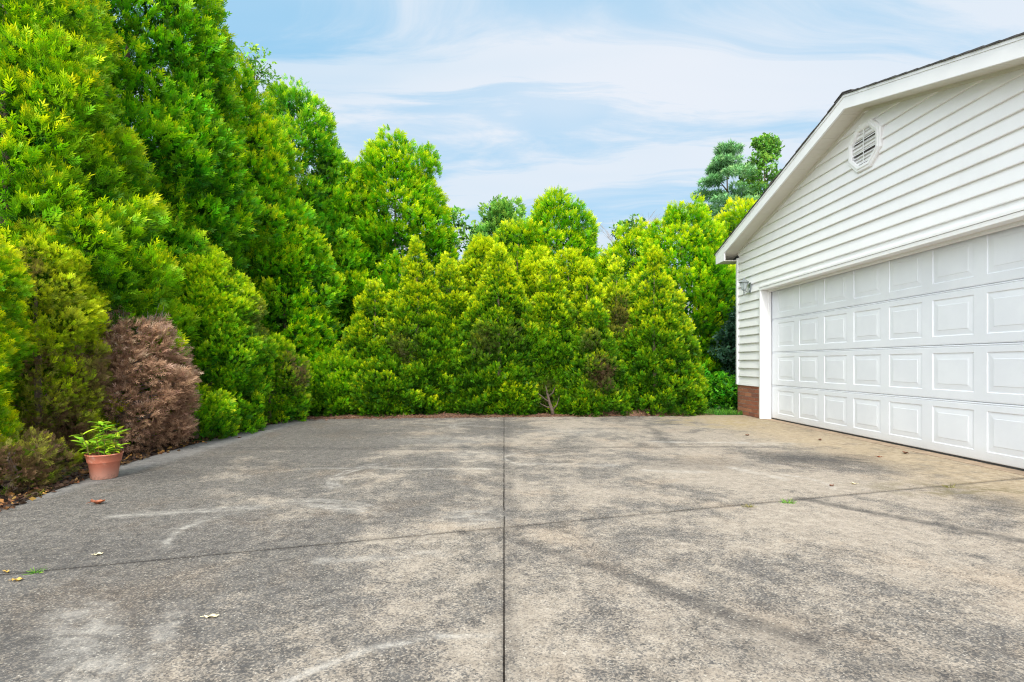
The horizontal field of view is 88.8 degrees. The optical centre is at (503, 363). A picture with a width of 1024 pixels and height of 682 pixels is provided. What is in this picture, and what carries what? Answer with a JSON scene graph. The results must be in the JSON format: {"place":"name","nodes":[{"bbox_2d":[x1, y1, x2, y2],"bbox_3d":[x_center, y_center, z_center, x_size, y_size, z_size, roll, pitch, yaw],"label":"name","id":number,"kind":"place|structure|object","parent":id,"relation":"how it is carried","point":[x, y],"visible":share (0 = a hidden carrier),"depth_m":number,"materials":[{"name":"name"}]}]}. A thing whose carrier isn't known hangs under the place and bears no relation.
{"place":"outdoors","nodes":[
{"label":"outdoors","id":0,"kind":"place"},
{"bbox_2d":[0,410,681,681],"bbox_3d":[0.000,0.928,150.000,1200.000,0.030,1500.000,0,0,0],"label":"ground","id":1,"kind":"structure","parent":0,"point":[70,477],"depth_m":3.94,"materials":[{"name":"soil"}]},
{"bbox_2d":[0,227,44,485],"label":"clipped shrub","id":2,"kind":"object","parent":1,"relation":"on","point":[13,267],"visible":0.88,"depth_m":4.01,"materials":[{"name":"green plant"}]},
{"bbox_2d":[0,427,83,498],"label":"clipped shrub","id":3,"kind":"object","parent":1,"relation":"on","point":[35,449],"visible":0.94,"depth_m":3.74,"materials":[{"name":"green plant"}]},
{"bbox_2d":[0,213,114,470],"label":"clipped shrub","id":4,"kind":"object","parent":1,"relation":"on","point":[85,328],"visible":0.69,"depth_m":4.57,"materials":[{"name":"green plant"}]},
{"bbox_2d":[0,0,201,458],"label":"arborvitae tree","id":5,"kind":"object","parent":1,"relation":"on","point":[78,88],"visible":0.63,"depth_m":5.14,"materials":[{"name":"green plant"}]},
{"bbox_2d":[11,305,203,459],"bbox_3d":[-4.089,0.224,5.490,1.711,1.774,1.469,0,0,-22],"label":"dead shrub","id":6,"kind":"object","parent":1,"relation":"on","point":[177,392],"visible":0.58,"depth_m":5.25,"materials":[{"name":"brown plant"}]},
{"bbox_2d":[0,0,266,418],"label":"arborvitae tree","id":7,"kind":"object","parent":1,"relation":"on","point":[187,117],"visible":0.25,"depth_m":7.09,"materials":[{"name":"green plant"}]},
{"bbox_2d":[0,419,283,511],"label":"leaf litter","id":8,"kind":"object","parent":1,"relation":"on","point":[129,458],"visible":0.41,"depth_m":4.11,"materials":[{"name":"brown plant"}]},
{"bbox_2d":[46,178,247,433],"bbox_3d":[-4.741,-0.670,6.880,2.615,3.776,2.491,0,0,0],"label":"arborvitae tree","id":9,"kind":"object","parent":1,"relation":"on","point":[183,232],"visible":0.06,"depth_m":6.76,"materials":[{"name":"green plant"}]},
{"bbox_2d":[148,383,241,441],"bbox_3d":[-3.662,0.587,6.223,0.998,0.820,1.109,0,0,0],"label":"clipped shrub","id":10,"kind":"object","parent":1,"relation":"on","point":[223,405],"visible":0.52,"depth_m":6.17,"materials":[{"name":"green plant"}]},
{"bbox_2d":[128,245,279,437],"bbox_3d":[-4.015,-0.258,6.980,1.779,2.666,1.710,0,0,0],"label":"clipped shrub","id":11,"kind":"object","parent":1,"relation":"on","point":[260,353],"visible":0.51,"depth_m":6.68,"materials":[{"name":"green plant"}]},
{"bbox_2d":[152,50,330,415],"bbox_3d":[-5.031,-2.261,9.514,3.613,7.171,3.430,0,0,0],"label":"arborvitae tree","id":12,"kind":"object","parent":1,"relation":"on","point":[270,179],"visible":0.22,"depth_m":9.19,"materials":[{"name":"green plant"}]},
{"bbox_2d":[233,41,281,190],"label":"leafy tree","id":13,"kind":"object","parent":1,"relation":"on","point":[255,60],"visible":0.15,"depth_m":10.97,"materials":[{"name":"green leaves"},{"name":"bark"}]},
{"bbox_2d":[241,332,314,424],"bbox_3d":[-3.667,0.289,8.140,1.424,1.563,1.373,0,0,0],"label":"clipped shrub","id":14,"kind":"object","parent":1,"relation":"on","point":[299,396],"visible":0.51,"depth_m":7.97,"materials":[{"name":"green plant"}]},
{"bbox_2d":[243,209,347,415],"bbox_3d":[-4.068,-0.838,9.584,2.533,4.153,2.301,0,0,0],"label":"arborvitae tree","id":15,"kind":"object","parent":1,"relation":"on","point":[319,317],"visible":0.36,"depth_m":9.16,"materials":[{"name":"green plant"}]},
{"bbox_2d":[239,73,365,354],"bbox_3d":[-4.627,-2.495,11.469,4.072,7.768,3.472,0,0,0],"label":"arborvitae tree","id":16,"kind":"object","parent":1,"relation":"on","point":[318,132],"visible":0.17,"depth_m":10.98,"materials":[{"name":"green plant"}]},
{"bbox_2d":[282,152,402,341],"bbox_3d":[-3.769,-1.850,11.898,3.147,6.159,2.874,0,0,0],"label":"arborvitae tree","id":17,"kind":"object","parent":1,"relation":"on","point":[353,174],"visible":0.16,"depth_m":11.23,"materials":[{"name":"green plant"}]},
{"bbox_2d":[323,277,419,414],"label":"hedge conifer","id":18,"kind":"object","parent":1,"relation":"on","point":[357,330],"visible":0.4,"depth_m":9.31,"materials":[{"name":"green plant"}]},
{"bbox_2d":[331,124,465,375],"bbox_3d":[-2.574,-2.197,12.258,3.409,6.996,3.326,0,0,0],"label":"arborvitae tree","id":19,"kind":"object","parent":1,"relation":"on","point":[383,173],"visible":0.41,"depth_m":11.47,"materials":[{"name":"green plant"}]},
{"bbox_2d":[370,233,467,414],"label":"hedge conifer","id":20,"kind":"object","parent":1,"relation":"on","point":[400,305],"visible":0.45,"depth_m":9.28,"materials":[{"name":"green plant"}]},
{"bbox_2d":[411,251,495,412],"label":"hedge conifer","id":21,"kind":"object","parent":1,"relation":"on","point":[450,284],"visible":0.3,"depth_m":9.51,"materials":[{"name":"green plant"}]},
{"bbox_2d":[435,205,478,251],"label":"leafy tree","id":22,"kind":"object","parent":1,"relation":"on","point":[455,213],"visible":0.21,"depth_m":13.23,"materials":[{"name":"green plant"}]},
{"bbox_2d":[451,233,517,402],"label":"hedge conifer","id":23,"kind":"object","parent":1,"relation":"on","point":[473,256],"visible":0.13,"depth_m":10.15,"materials":[{"name":"green plant"}]},
{"bbox_2d":[463,192,529,266],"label":"evergreen tree","id":24,"kind":"object","parent":1,"relation":"on","point":[499,210],"visible":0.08,"depth_m":14.75,"materials":[{"name":"green plant"}]},
{"bbox_2d":[438,242,559,416],"bbox_3d":[-0.096,-0.570,9.617,2.371,3.354,1.775,0,0,0],"label":"hedge conifer","id":25,"kind":"object","parent":1,"relation":"on","point":[491,281],"visible":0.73,"depth_m":9.15,"materials":[{"name":"green plant"}]},
{"bbox_2d":[290,408,714,420],"bbox_3d":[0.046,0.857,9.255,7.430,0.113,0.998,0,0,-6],"label":"mulch bed","id":26,"kind":"object","parent":1,"relation":"on","point":[543,414],"visible":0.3,"depth_m":8.96,"materials":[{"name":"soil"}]},
{"bbox_2d":[287,348,377,416],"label":"hedge conifer","id":27,"kind":"object","parent":26,"relation":"on","point":[337,390],"visible":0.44,"depth_m":8.76,"materials":[{"name":"green plant"}]},
{"bbox_2d":[344,352,435,416],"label":"hedge conifer","id":28,"kind":"object","parent":26,"relation":"on","point":[386,390],"visible":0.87,"depth_m":8.79,"materials":[{"name":"green plant"}]},
{"bbox_2d":[474,375,541,414],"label":"hedge conifer","id":29,"kind":"object","parent":26,"relation":"on","point":[534,392],"visible":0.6,"depth_m":8.93,"materials":[{"name":"green plant"}]},
{"bbox_2d":[508,256,588,413],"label":"hedge conifer","id":30,"kind":"object","parent":26,"relation":"on","point":[543,301],"visible":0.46,"depth_m":9.33,"materials":[{"name":"green plant"}]},
{"bbox_2d":[538,387,558,414],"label":"bare sapling","id":31,"kind":"object","parent":26,"relation":"on","point":[550,404],"visible":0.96,"depth_m":8.97,"materials":[{"name":"brown plant"}]},
{"bbox_2d":[543,373,605,416],"bbox_3d":[1.262,0.617,9.262,1.174,0.958,0.916,0,0,0],"label":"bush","id":32,"kind":"object","parent":26,"relation":"on","point":[565,397],"visible":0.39,"depth_m":9.01,"materials":[{"name":"green plant"}]},
{"bbox_2d":[564,297,633,416],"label":"hedge conifer","id":33,"kind":"object","parent":26,"relation":"on","point":[616,368],"visible":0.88,"depth_m":8.99,"materials":[{"name":"green plant"}]},
{"bbox_2d":[589,253,652,409],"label":"hedge conifer","id":34,"kind":"object","parent":26,"relation":"on","point":[622,301],"visible":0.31,"depth_m":9.57,"materials":[{"name":"green plant"}]},
{"bbox_2d":[481,216,563,301],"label":"evergreen tree","id":35,"kind":"object","parent":1,"relation":"on","point":[503,235],"visible":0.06,"depth_m":12.55,"materials":[{"name":"green plant"}]},
{"bbox_2d":[515,245,553,378],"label":"hedge conifer","id":36,"kind":"object","parent":1,"relation":"on","point":[530,266],"visible":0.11,"depth_m":10.28,"materials":[{"name":"green plant"}]},
{"bbox_2d":[512,185,602,296],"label":"evergreen tree","id":37,"kind":"object","parent":1,"relation":"on","point":[559,232],"visible":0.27,"depth_m":12.85,"materials":[{"name":"green plant"}]},
{"bbox_2d":[552,247,592,336],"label":"hedge conifer","id":38,"kind":"object","parent":1,"relation":"on","point":[575,256],"visible":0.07,"depth_m":10.21,"materials":[{"name":"green plant"}]},
{"bbox_2d":[544,256,624,411],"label":"hedge conifer","id":39,"kind":"object","parent":1,"relation":"on","point":[585,264],"visible":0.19,"depth_m":9.60,"materials":[{"name":"green plant"}]},
{"bbox_2d":[565,256,619,311],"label":"evergreen tree","id":40,"kind":"object","parent":1,"relation":"on","point":[595,263],"visible":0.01,"depth_m":12.62,"materials":[{"name":"green plant"}]},
{"bbox_2d":[609,213,662,275],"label":"leafy tree","id":41,"kind":"object","parent":1,"relation":"on","point":[631,222],"visible":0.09,"depth_m":17.36,"materials":[{"name":"green plant"}]},
{"bbox_2d":[593,216,679,388],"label":"evergreen tree","id":42,"kind":"object","parent":1,"relation":"on","point":[623,246],"visible":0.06,"depth_m":12.35,"materials":[{"name":"green plant"}]},
{"bbox_2d":[616,244,708,416],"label":"hedge conifer","id":43,"kind":"object","parent":1,"relation":"on","point":[678,341],"visible":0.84,"depth_m":9.19,"materials":[{"name":"green plant"}]},
{"bbox_2d":[672,138,767,276],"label":"pine tree","id":44,"kind":"object","parent":1,"relation":"on","point":[722,163],"visible":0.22,"depth_m":29.54,"materials":[{"name":"green plant"}]},
{"bbox_2d":[690,195,756,368],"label":"evergreen tree","id":45,"kind":"object","parent":1,"relation":"on","point":[730,218],"visible":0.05,"depth_m":12.13,"materials":[{"name":"green plant"}]},
{"bbox_2d":[712,132,784,217],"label":"leafy tree","id":46,"kind":"object","parent":1,"relation":"on","point":[764,146],"visible":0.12,"depth_m":30.02,"materials":[{"name":"green plant"}]},
{"bbox_2d":[0,415,1023,681],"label":"driveway","id":47,"kind":"structure","parent":0,"point":[644,549],"depth_m":2.42,"materials":[{"name":"concrete"}]},
{"bbox_2d":[21,565,46,574],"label":"grass tuft","id":48,"kind":"object","parent":47,"relation":"on","point":[33,572],"visible":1,"depth_m":2.27,"materials":[{"name":"green plant"}]},
{"bbox_2d":[86,499,104,503],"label":"fallen leaf","id":49,"kind":"object","parent":47,"relation":"on","point":[97,501],"visible":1,"depth_m":3.37,"materials":[{"name":"orange plant"}]},
{"bbox_2d":[84,450,123,479],"bbox_3d":[-3.165,0.809,4.140,0.250,0.196,0.250,0,0,0],"label":"flower pot","id":50,"kind":"object","parent":47,"relation":"on","point":[102,467],"visible":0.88,"depth_m":4.06,"materials":[{"name":"ceramic"}]},
{"bbox_2d":[69,421,128,455],"bbox_3d":[-3.195,0.603,4.145,0.381,0.279,0.355,0,0,-35],"label":"potted plant","id":51,"kind":"object","parent":50,"relation":"in","point":[104,446],"visible":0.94,"depth_m":4.11,"materials":[{"name":"green plant"}]},
{"bbox_2d":[200,614,218,617],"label":"fallen leaf","id":52,"kind":"object","parent":47,"relation":"on","point":[213,615],"visible":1,"depth_m":1.87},
{"bbox_2d":[781,498,794,503],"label":"grass tuft","id":53,"kind":"object","parent":47,"relation":"on","point":[788,501],"visible":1,"depth_m":3.40,"materials":[{"name":"green plant"}]},
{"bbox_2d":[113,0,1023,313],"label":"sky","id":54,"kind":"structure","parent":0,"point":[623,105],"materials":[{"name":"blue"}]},
{"bbox_2d":[600,211,660,256],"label":"bare tree","id":55,"kind":"object","parent":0,"point":[615,228],"visible":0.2,"depth_m":25.61,"materials":[{"name":"grey plant"}]},
{"bbox_2d":[714,32,1023,475],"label":"garage","id":56,"kind":"structure","parent":0,"point":[872,247],"depth_m":5.61,"materials":[{"name":"white plastic"}]},
{"bbox_2d":[739,278,751,294],"bbox_3d":[4.117,-1.315,8.920,0.211,0.297,0.168,0,0,0],"label":"wall lantern","id":57,"kind":"object","parent":56,"relation":"attached to","point":[744,282],"depth_m":8.89,"materials":[{"name":"metal"}]},
{"bbox_2d":[771,225,1023,470],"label":"garage door","id":58,"kind":"structure","parent":56,"relation":"in","point":[953,398],"depth_m":5.51,"materials":[{"name":"paint"}]},
{"label":"lawn","id":59,"kind":"structure","parent":0,"visible":0},
{"bbox_2d":[621,192,735,397],"bbox_3d":[4.004,-1.291,11.919,3.213,5.147,2.991,0,0,0],"label":"evergreen tree","id":60,"kind":"object","parent":59,"relation":"on","point":[696,234],"visible":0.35,"depth_m":11.05,"materials":[{"name":"green plant"}]},
{"bbox_2d":[668,362,710,403],"bbox_3d":[3.682,0.451,10.371,1.111,1.051,0.882,0,0,0],"label":"leafy bush","id":61,"kind":"object","parent":59,"relation":"on","point":[705,369],"visible":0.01,"depth_m":10.20,"materials":[{"name":"green plant"}]},
{"bbox_2d":[657,404,742,414],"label":"lawn grass","id":62,"kind":"structure","parent":59,"relation":"on","point":[730,411],"depth_m":9.30,"materials":[{"name":"green plant"}]},
{"bbox_2d":[704,370,737,409],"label":"leafy bush","id":63,"kind":"object","parent":59,"relation":"on","point":[718,396],"visible":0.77,"depth_m":9.86,"materials":[{"name":"green plant"}]},
{"bbox_2d":[707,303,735,392],"bbox_3d":[4.790,-0.177,10.600,1.287,2.243,1.151,0,0,0],"label":"holly bush","id":64,"kind":"object","parent":59,"relation":"on","point":[728,351],"visible":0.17,"depth_m":10.54,"materials":[{"name":"green plant"}]}
]}

